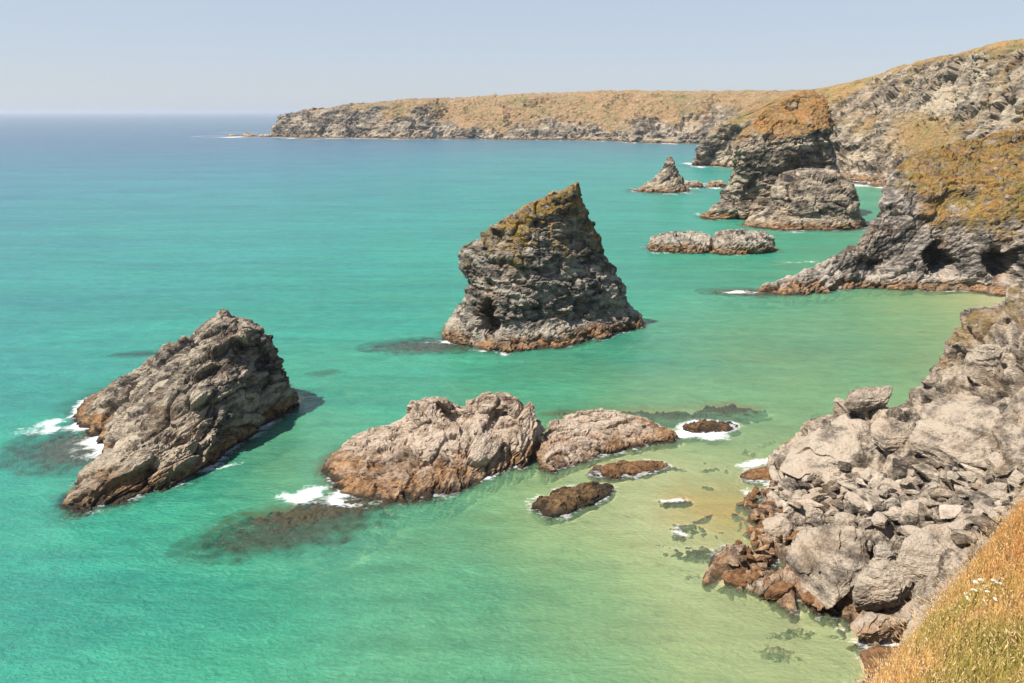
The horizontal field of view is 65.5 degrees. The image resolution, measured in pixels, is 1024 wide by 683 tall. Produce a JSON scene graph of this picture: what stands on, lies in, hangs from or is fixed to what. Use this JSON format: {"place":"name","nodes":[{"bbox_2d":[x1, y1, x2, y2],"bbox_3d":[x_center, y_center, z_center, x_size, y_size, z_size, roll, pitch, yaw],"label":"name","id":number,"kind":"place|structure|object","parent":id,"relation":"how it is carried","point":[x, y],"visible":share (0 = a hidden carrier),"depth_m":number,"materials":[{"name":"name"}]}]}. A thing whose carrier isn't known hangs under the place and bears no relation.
{"place":"outdoors","nodes":[
{"label":"outdoors","id":0,"kind":"place"},
{"bbox_2d":[0,135,1004,682],"bbox_3d":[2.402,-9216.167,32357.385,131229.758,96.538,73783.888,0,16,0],"label":"seabed","id":1,"kind":"structure","parent":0,"point":[680,633],"depth_m":117.24,"materials":[{"name":"sand"}]},
{"bbox_2d":[0,431,103,493],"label":"sunken rock","id":2,"kind":"object","parent":1,"relation":"on","point":[36,454],"visible":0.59,"depth_m":146.44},
{"bbox_2d":[58,309,302,519],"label":"sea stack","id":3,"kind":"object","parent":1,"relation":"on","point":[172,415],"visible":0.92,"depth_m":146.60,"materials":[{"name":"grey stone"}]},
{"bbox_2d":[194,522,386,563],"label":"sunken rock","id":4,"kind":"object","parent":1,"relation":"on","point":[342,532],"visible":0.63,"depth_m":117.35,"materials":[{"name":"stone"}]},
{"bbox_2d":[209,497,389,544],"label":"sunken rock","id":5,"kind":"object","parent":1,"relation":"on","point":[300,513],"visible":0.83,"depth_m":123.06,"materials":[{"name":"stone"}]},
{"bbox_2d":[368,340,472,354],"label":"sunken rock","id":6,"kind":"object","parent":1,"relation":"on","point":[427,348],"visible":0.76,"depth_m":211.53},
{"bbox_2d":[314,391,544,515],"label":"reef rock","id":7,"kind":"object","parent":1,"relation":"on","point":[425,450],"visible":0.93,"depth_m":138.47,"materials":[{"name":"stone"}]},
{"bbox_2d":[440,182,646,354],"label":"sea stack","id":8,"kind":"object","parent":1,"relation":"on","point":[540,274],"visible":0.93,"depth_m":215.64,"materials":[{"name":"stone"}]},
{"bbox_2d":[530,481,614,525],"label":"wet rock","id":9,"kind":"object","parent":1,"relation":"on","point":[563,502],"visible":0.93,"depth_m":126.48,"materials":[{"name":"stone"}]},
{"bbox_2d":[535,408,682,484],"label":"reef rock","id":10,"kind":"object","parent":1,"relation":"on","point":[578,438],"visible":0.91,"depth_m":148.35,"materials":[{"name":"stone"}]},
{"bbox_2d":[585,460,670,482],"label":"wet rock","id":11,"kind":"object","parent":1,"relation":"on","point":[611,472],"visible":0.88,"depth_m":138.01,"materials":[{"name":"stone"}]},
{"bbox_2d":[633,156,690,193],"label":"rock spire","id":12,"kind":"object","parent":1,"relation":"on","point":[667,178],"visible":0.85,"depth_m":622.18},
{"bbox_2d":[658,498,693,508],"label":"sunken rock","id":13,"kind":"object","parent":1,"relation":"on","point":[681,504],"visible":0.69,"depth_m":127.50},
{"bbox_2d":[646,230,712,254],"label":"rock","id":14,"kind":"object","parent":1,"relation":"on","point":[687,242],"visible":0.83,"depth_m":354.42,"materials":[{"name":"stone"}]},
{"bbox_2d":[621,410,737,427],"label":"sunken rock","id":15,"kind":"object","parent":1,"relation":"on","point":[672,420],"visible":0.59,"depth_m":164.00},
{"bbox_2d":[663,547,715,563],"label":"sunken rock","id":16,"kind":"object","parent":1,"relation":"on","point":[697,554],"visible":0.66,"depth_m":113.21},
{"bbox_2d":[684,180,703,191],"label":"rock","id":17,"kind":"object","parent":1,"relation":"on","point":[693,184],"visible":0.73,"depth_m":660.10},
{"bbox_2d":[670,524,723,538],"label":"sunken rock","id":18,"kind":"object","parent":1,"relation":"on","point":[685,528],"visible":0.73,"depth_m":120.03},
{"bbox_2d":[679,419,738,439],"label":"wet rock","id":19,"kind":"object","parent":1,"relation":"on","point":[705,426],"visible":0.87,"depth_m":156.59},
{"bbox_2d":[706,180,726,187],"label":"rock","id":20,"kind":"object","parent":1,"relation":"on","point":[717,184],"visible":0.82,"depth_m":665.08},
{"bbox_2d":[693,403,771,423],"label":"sunken rock","id":21,"kind":"object","parent":1,"relation":"on","point":[756,416],"visible":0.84,"depth_m":166.17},
{"bbox_2d":[709,229,777,255],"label":"rock","id":22,"kind":"object","parent":1,"relation":"on","point":[736,242],"visible":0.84,"depth_m":350.46,"materials":[{"name":"stone"}]},
{"bbox_2d":[700,289,786,297],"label":"sunken rock","id":23,"kind":"object","parent":1,"relation":"on","point":[750,292],"visible":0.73,"depth_m":273.82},
{"bbox_2d":[753,644,802,663],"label":"sunken rock","id":24,"kind":"object","parent":1,"relation":"on","point":[779,656],"visible":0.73,"depth_m":92.69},
{"bbox_2d":[700,90,867,231],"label":"sea stack","id":25,"kind":"object","parent":1,"relation":"on","point":[785,175],"visible":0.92,"depth_m":454.05,"materials":[{"name":"grey stone"}]},
{"bbox_2d":[760,628,816,643],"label":"sunken rock","id":26,"kind":"object","parent":1,"relation":"on","point":[793,633],"visible":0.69,"depth_m":96.25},
{"bbox_2d":[757,129,1023,297],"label":"cave headland","id":27,"kind":"structure","parent":1,"relation":"on","point":[950,217],"depth_m":287.02,"materials":[{"name":"stone"}]},
{"bbox_2d":[0,113,1005,682],"bbox_3d":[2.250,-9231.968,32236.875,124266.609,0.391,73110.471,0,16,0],"label":"sea","id":28,"kind":"structure","parent":0,"point":[138,233],"depth_m":205.09,"materials":[{"name":"liquid"}]},
{"bbox_2d":[0,0,1023,112],"label":"sky","id":29,"kind":"structure","parent":0,"point":[57,56],"materials":[{"name":"blue"}]},
{"bbox_2d":[268,89,800,143],"bbox_3d":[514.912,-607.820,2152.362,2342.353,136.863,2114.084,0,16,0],"label":"headland","id":30,"kind":"structure","parent":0,"point":[659,116],"depth_m":1849.22,"materials":[{"name":"stone"}]},
{"bbox_2d":[672,281,1023,658],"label":"rocky shore","id":31,"kind":"structure","parent":0,"point":[1000,324],"depth_m":122.11,"materials":[{"name":"stone"}]},
{"bbox_2d":[726,555,738,565],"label":"boulder","id":32,"kind":"object","parent":31,"relation":"on","point":[731,560],"visible":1,"depth_m":107.51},
{"bbox_2d":[722,567,751,587],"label":"boulder","id":33,"kind":"object","parent":31,"relation":"on","point":[736,577],"visible":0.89,"depth_m":105.45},
{"bbox_2d":[747,571,759,582],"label":"boulder","id":34,"kind":"object","parent":31,"relation":"on","point":[753,576],"visible":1,"depth_m":104.72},
{"bbox_2d":[740,466,770,485],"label":"awash rock","id":35,"kind":"object","parent":31,"relation":"on","point":[759,475],"visible":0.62,"depth_m":135.55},
{"bbox_2d":[755,505,772,513],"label":"boulder","id":36,"kind":"object","parent":31,"relation":"on","point":[765,509],"visible":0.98,"depth_m":121.73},
{"bbox_2d":[758,535,772,545],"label":"boulder","id":37,"kind":"object","parent":31,"relation":"on","point":[765,540],"visible":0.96,"depth_m":112.75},
{"bbox_2d":[766,491,778,500],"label":"boulder","id":38,"kind":"object","parent":31,"relation":"on","point":[774,496],"visible":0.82,"depth_m":124.78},
{"bbox_2d":[769,465,780,483],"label":"boulder","id":39,"kind":"object","parent":31,"relation":"on","point":[774,475],"visible":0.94,"depth_m":132.64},
{"bbox_2d":[762,515,791,544],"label":"boulder","id":40,"kind":"object","parent":31,"relation":"on","point":[775,525],"visible":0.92,"depth_m":113.35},
{"bbox_2d":[764,580,795,600],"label":"boulder","id":41,"kind":"object","parent":31,"relation":"on","point":[778,590],"visible":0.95,"depth_m":101.88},
{"bbox_2d":[781,489,793,500],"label":"boulder","id":42,"kind":"object","parent":31,"relation":"on","point":[786,495],"visible":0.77,"depth_m":124.25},
{"bbox_2d":[776,530,798,542],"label":"boulder","id":43,"kind":"object","parent":31,"relation":"on","point":[791,536],"visible":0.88,"depth_m":112.59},
{"bbox_2d":[781,482,796,493],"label":"boulder","id":44,"kind":"object","parent":31,"relation":"on","point":[790,487],"visible":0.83,"depth_m":126.24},
{"bbox_2d":[774,511,805,522],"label":"boulder","id":45,"kind":"object","parent":31,"relation":"on","point":[796,516],"visible":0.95,"depth_m":117.69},
{"bbox_2d":[787,501,803,508],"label":"boulder","id":46,"kind":"object","parent":31,"relation":"on","point":[795,504],"visible":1,"depth_m":117.78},
{"bbox_2d":[798,480,811,490],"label":"boulder","id":47,"kind":"object","parent":31,"relation":"on","point":[802,485],"visible":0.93,"depth_m":125.69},
{"bbox_2d":[796,503,823,520],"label":"boulder","id":48,"kind":"object","parent":31,"relation":"on","point":[808,510],"visible":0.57,"depth_m":118.01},
{"bbox_2d":[796,499,823,506],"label":"boulder","id":49,"kind":"object","parent":31,"relation":"on","point":[810,502],"visible":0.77,"depth_m":118.98,"materials":[{"name":"stone"}]},
{"bbox_2d":[802,493,826,501],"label":"boulder","id":50,"kind":"object","parent":31,"relation":"on","point":[816,497],"visible":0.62,"depth_m":121.40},
{"bbox_2d":[805,517,824,527],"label":"boulder","id":51,"kind":"object","parent":31,"relation":"on","point":[816,522],"visible":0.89,"depth_m":114.69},
{"bbox_2d":[801,591,832,609],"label":"boulder","id":52,"kind":"object","parent":31,"relation":"on","point":[808,597],"visible":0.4,"depth_m":100.67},
{"bbox_2d":[812,478,824,485],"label":"boulder","id":53,"kind":"object","parent":31,"relation":"on","point":[817,482],"visible":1,"depth_m":126.55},
{"bbox_2d":[817,500,830,511],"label":"boulder","id":54,"kind":"object","parent":31,"relation":"on","point":[826,507],"visible":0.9,"depth_m":120.78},
{"bbox_2d":[780,414,869,484],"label":"rock slab","id":55,"kind":"object","parent":31,"relation":"on","point":[817,452],"visible":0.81,"depth_m":132.98,"materials":[{"name":"stone"}]},
{"bbox_2d":[785,525,869,610],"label":"boulder","id":56,"kind":"object","parent":31,"relation":"on","point":[826,563],"visible":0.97,"depth_m":102.45,"materials":[{"name":"stone"}]},
{"bbox_2d":[818,490,837,499],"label":"boulder","id":57,"kind":"object","parent":31,"relation":"on","point":[833,495],"visible":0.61,"depth_m":123.26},
{"bbox_2d":[821,481,838,491],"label":"boulder","id":58,"kind":"object","parent":31,"relation":"on","point":[828,486],"visible":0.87,"depth_m":124.98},
{"bbox_2d":[834,512,855,526],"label":"boulder","id":59,"kind":"object","parent":31,"relation":"on","point":[841,519],"visible":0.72,"depth_m":112.85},
{"bbox_2d":[838,461,852,471],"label":"boulder","id":60,"kind":"object","parent":31,"relation":"on","point":[846,466],"visible":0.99,"depth_m":126.56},
{"bbox_2d":[837,480,857,489],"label":"boulder","id":61,"kind":"object","parent":31,"relation":"on","point":[848,486],"visible":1,"depth_m":122.96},
{"bbox_2d":[844,504,858,515],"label":"boulder","id":62,"kind":"object","parent":31,"relation":"on","point":[853,509],"visible":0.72,"depth_m":116.42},
{"bbox_2d":[844,491,861,500],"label":"boulder","id":63,"kind":"object","parent":31,"relation":"on","point":[848,494],"visible":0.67,"depth_m":121.20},
{"bbox_2d":[846,498,865,509],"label":"boulder","id":64,"kind":"object","parent":31,"relation":"on","point":[858,503],"visible":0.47,"depth_m":117.79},
{"bbox_2d":[852,488,870,499],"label":"boulder","id":65,"kind":"object","parent":31,"relation":"on","point":[858,492],"visible":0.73,"depth_m":121.44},
{"bbox_2d":[857,470,872,481],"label":"boulder","id":66,"kind":"object","parent":31,"relation":"on","point":[864,475],"visible":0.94,"depth_m":123.53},
{"bbox_2d":[858,519,872,528],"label":"boulder","id":67,"kind":"object","parent":31,"relation":"on","point":[864,524],"visible":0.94,"depth_m":107.81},
{"bbox_2d":[844,386,892,412],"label":"boulder","id":68,"kind":"object","parent":31,"relation":"on","point":[866,399],"visible":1,"depth_m":136.69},
{"bbox_2d":[861,491,880,505],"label":"boulder","id":69,"kind":"object","parent":31,"relation":"on","point":[872,499],"visible":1,"depth_m":112.29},
{"bbox_2d":[865,467,882,487],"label":"boulder","id":70,"kind":"object","parent":31,"relation":"on","point":[874,473],"visible":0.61,"depth_m":123.77,"materials":[{"name":"stone"}]},
{"bbox_2d":[871,511,887,529],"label":"boulder","id":71,"kind":"object","parent":31,"relation":"on","point":[879,519],"visible":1,"depth_m":107.08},
{"bbox_2d":[859,646,900,675],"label":"awash rock","id":72,"kind":"object","parent":31,"relation":"on","point":[866,656],"visible":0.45,"depth_m":90.28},
{"bbox_2d":[850,610,911,641],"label":"boulder","id":73,"kind":"object","parent":31,"relation":"on","point":[878,627],"visible":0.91,"depth_m":93.38,"materials":[{"name":"stone"}]},
{"bbox_2d":[852,557,913,611],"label":"boulder","id":74,"kind":"object","parent":31,"relation":"on","point":[880,583],"visible":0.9,"depth_m":96.86,"materials":[{"name":"stone"}]},
{"bbox_2d":[878,487,887,497],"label":"boulder","id":75,"kind":"object","parent":31,"relation":"on","point":[883,492],"visible":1,"depth_m":113.05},
{"bbox_2d":[872,543,896,560],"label":"boulder","id":76,"kind":"object","parent":31,"relation":"on","point":[884,550],"visible":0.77,"depth_m":102.07,"materials":[{"name":"stone"}]},
{"bbox_2d":[880,478,900,487],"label":"boulder","id":77,"kind":"object","parent":31,"relation":"on","point":[890,483],"visible":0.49,"depth_m":120.27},
{"bbox_2d":[881,510,901,520],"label":"boulder","id":78,"kind":"object","parent":31,"relation":"on","point":[893,515],"visible":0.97,"depth_m":108.66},
{"bbox_2d":[882,501,900,510],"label":"boulder","id":79,"kind":"object","parent":31,"relation":"on","point":[887,505],"visible":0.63,"depth_m":110.28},
{"bbox_2d":[870,418,913,451],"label":"boulder","id":80,"kind":"object","parent":31,"relation":"on","point":[892,435],"visible":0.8,"depth_m":127.52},
{"bbox_2d":[894,488,908,500],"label":"boulder","id":81,"kind":"object","parent":31,"relation":"on","point":[900,493],"visible":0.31,"depth_m":116.31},
{"bbox_2d":[888,506,915,517],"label":"boulder","id":82,"kind":"object","parent":31,"relation":"on","point":[901,510],"visible":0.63,"depth_m":109.47,"materials":[{"name":"stone"}]},
{"bbox_2d":[892,458,915,476],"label":"boulder","id":83,"kind":"object","parent":31,"relation":"on","point":[901,466],"visible":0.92,"depth_m":120.95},
{"bbox_2d":[899,478,912,485],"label":"boulder","id":84,"kind":"object","parent":31,"relation":"on","point":[906,481],"visible":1,"depth_m":116.96,"materials":[{"name":"stone"}]},
{"bbox_2d":[898,515,917,525],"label":"boulder","id":85,"kind":"object","parent":31,"relation":"on","point":[903,520],"visible":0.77,"depth_m":106.64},
{"bbox_2d":[897,525,919,536],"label":"boulder","id":86,"kind":"object","parent":31,"relation":"on","point":[907,530],"visible":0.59,"depth_m":104.70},
{"bbox_2d":[901,499,918,518],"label":"boulder","id":87,"kind":"object","parent":31,"relation":"on","point":[911,506],"visible":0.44,"depth_m":110.03,"materials":[{"name":"stone"}]},
{"bbox_2d":[912,464,938,481],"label":"boulder","id":88,"kind":"object","parent":31,"relation":"on","point":[928,472],"visible":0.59,"depth_m":118.49,"materials":[{"name":"stone"}]},
{"bbox_2d":[917,458,941,469],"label":"boulder","id":89,"kind":"object","parent":31,"relation":"on","point":[932,462],"visible":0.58,"depth_m":120.55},
{"bbox_2d":[898,524,961,583],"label":"boulder","id":90,"kind":"object","parent":31,"relation":"on","point":[922,550],"visible":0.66,"depth_m":97.30,"materials":[{"name":"stone"}]},
{"bbox_2d":[931,515,949,523],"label":"boulder","id":91,"kind":"object","parent":31,"relation":"on","point":[937,519],"visible":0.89,"depth_m":102.37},
{"bbox_2d":[949,508,979,522],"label":"boulder","id":92,"kind":"object","parent":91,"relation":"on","point":[975,512],"visible":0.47,"depth_m":101.92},
{"bbox_2d":[960,506,971,513],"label":"boulder","id":93,"kind":"object","parent":92,"relation":"on","point":[966,509],"visible":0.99,"depth_m":102.30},
{"bbox_2d":[938,489,955,497],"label":"boulder","id":94,"kind":"object","parent":31,"relation":"on","point":[946,493],"visible":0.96,"depth_m":110.81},
{"bbox_2d":[939,504,962,518],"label":"boulder","id":95,"kind":"object","parent":31,"relation":"on","point":[946,511],"visible":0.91,"depth_m":102.92,"materials":[{"name":"stone"}]},
{"bbox_2d":[947,471,963,480],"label":"boulder","id":96,"kind":"object","parent":31,"relation":"on","point":[953,475],"visible":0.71,"depth_m":113.18,"materials":[{"name":"stone"}]},
{"bbox_2d":[910,394,1002,468],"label":"rock slab","id":97,"kind":"object","parent":31,"relation":"on","point":[951,429],"visible":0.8,"depth_m":121.30,"materials":[{"name":"stone"}]},
{"bbox_2d":[948,497,964,504],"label":"boulder","id":98,"kind":"object","parent":31,"relation":"on","point":[956,501],"visible":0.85,"depth_m":104.64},
{"bbox_2d":[947,518,972,533],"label":"boulder","id":99,"kind":"object","parent":31,"relation":"on","point":[962,524],"visible":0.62,"depth_m":99.67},
{"bbox_2d":[950,533,971,546],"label":"boulder","id":100,"kind":"object","parent":31,"relation":"on","point":[961,540],"visible":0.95,"depth_m":97.36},
{"bbox_2d":[954,484,974,497],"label":"boulder","id":101,"kind":"object","parent":31,"relation":"on","point":[962,492],"visible":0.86,"depth_m":107.19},
{"bbox_2d":[953,529,978,543],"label":"boulder","id":102,"kind":"object","parent":31,"relation":"on","point":[967,533],"visible":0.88,"depth_m":97.65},
{"bbox_2d":[956,471,977,481],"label":"boulder","id":103,"kind":"object","parent":31,"relation":"on","point":[969,476],"visible":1,"depth_m":111.12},
{"bbox_2d":[960,463,983,472],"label":"boulder","id":104,"kind":"object","parent":31,"relation":"on","point":[969,468],"visible":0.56,"depth_m":115.34,"materials":[{"name":"stone"}]},
{"bbox_2d":[969,492,988,503],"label":"boulder","id":105,"kind":"object","parent":31,"relation":"on","point":[975,498],"visible":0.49,"depth_m":105.39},
{"bbox_2d":[964,344,1002,385],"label":"boulder","id":106,"kind":"object","parent":31,"relation":"on","point":[981,361],"visible":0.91,"depth_m":129.38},
{"bbox_2d":[972,515,999,534],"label":"boulder","id":107,"kind":"object","parent":31,"relation":"on","point":[979,520],"visible":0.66,"depth_m":96.85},
{"bbox_2d":[973,497,998,515],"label":"boulder","id":108,"kind":"object","parent":31,"relation":"on","point":[989,501],"visible":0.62,"depth_m":103.00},
{"bbox_2d":[978,502,1000,522],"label":"boulder","id":109,"kind":"object","parent":31,"relation":"on","point":[988,511],"visible":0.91,"depth_m":98.84,"materials":[{"name":"stone"}]},
{"bbox_2d":[986,471,994,483],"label":"boulder","id":110,"kind":"object","parent":31,"relation":"on","point":[990,477],"visible":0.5,"depth_m":108.21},
{"bbox_2d":[984,452,1005,470],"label":"boulder","id":111,"kind":"object","parent":31,"relation":"on","point":[993,460],"visible":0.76,"depth_m":111.70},
{"bbox_2d":[981,490,1008,499],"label":"boulder","id":112,"kind":"object","parent":31,"relation":"on","point":[996,494],"visible":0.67,"depth_m":103.40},
{"bbox_2d":[987,482,1008,492],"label":"boulder","id":113,"kind":"object","parent":31,"relation":"on","point":[1000,486],"visible":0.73,"depth_m":105.36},
{"bbox_2d":[990,465,1014,476],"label":"boulder","id":114,"kind":"object","parent":31,"relation":"on","point":[1002,471],"visible":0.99,"depth_m":106.52,"materials":[{"name":"stone"}]},
{"bbox_2d":[1007,469,1023,487],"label":"boulder","id":115,"kind":"object","parent":31,"relation":"on","point":[1014,479],"visible":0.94,"depth_m":103.52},
{"bbox_2d":[691,39,1023,187],"bbox_3d":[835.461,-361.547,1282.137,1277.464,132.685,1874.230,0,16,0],"label":"cliff","id":116,"kind":"structure","parent":0,"point":[887,121],"depth_m":726.72,"materials":[{"name":"stone"}]},
{"bbox_2d":[861,496,1023,682],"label":"hillside","id":117,"kind":"structure","parent":0,"point":[983,618],"depth_m":21.32,"materials":[{"name":"plant"}]},
{"bbox_2d":[851,475,1023,682],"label":"grass seed heads","id":118,"kind":"object","parent":117,"relation":"on","point":[889,664],"depth_m":21.81,"materials":[{"name":"plant"}]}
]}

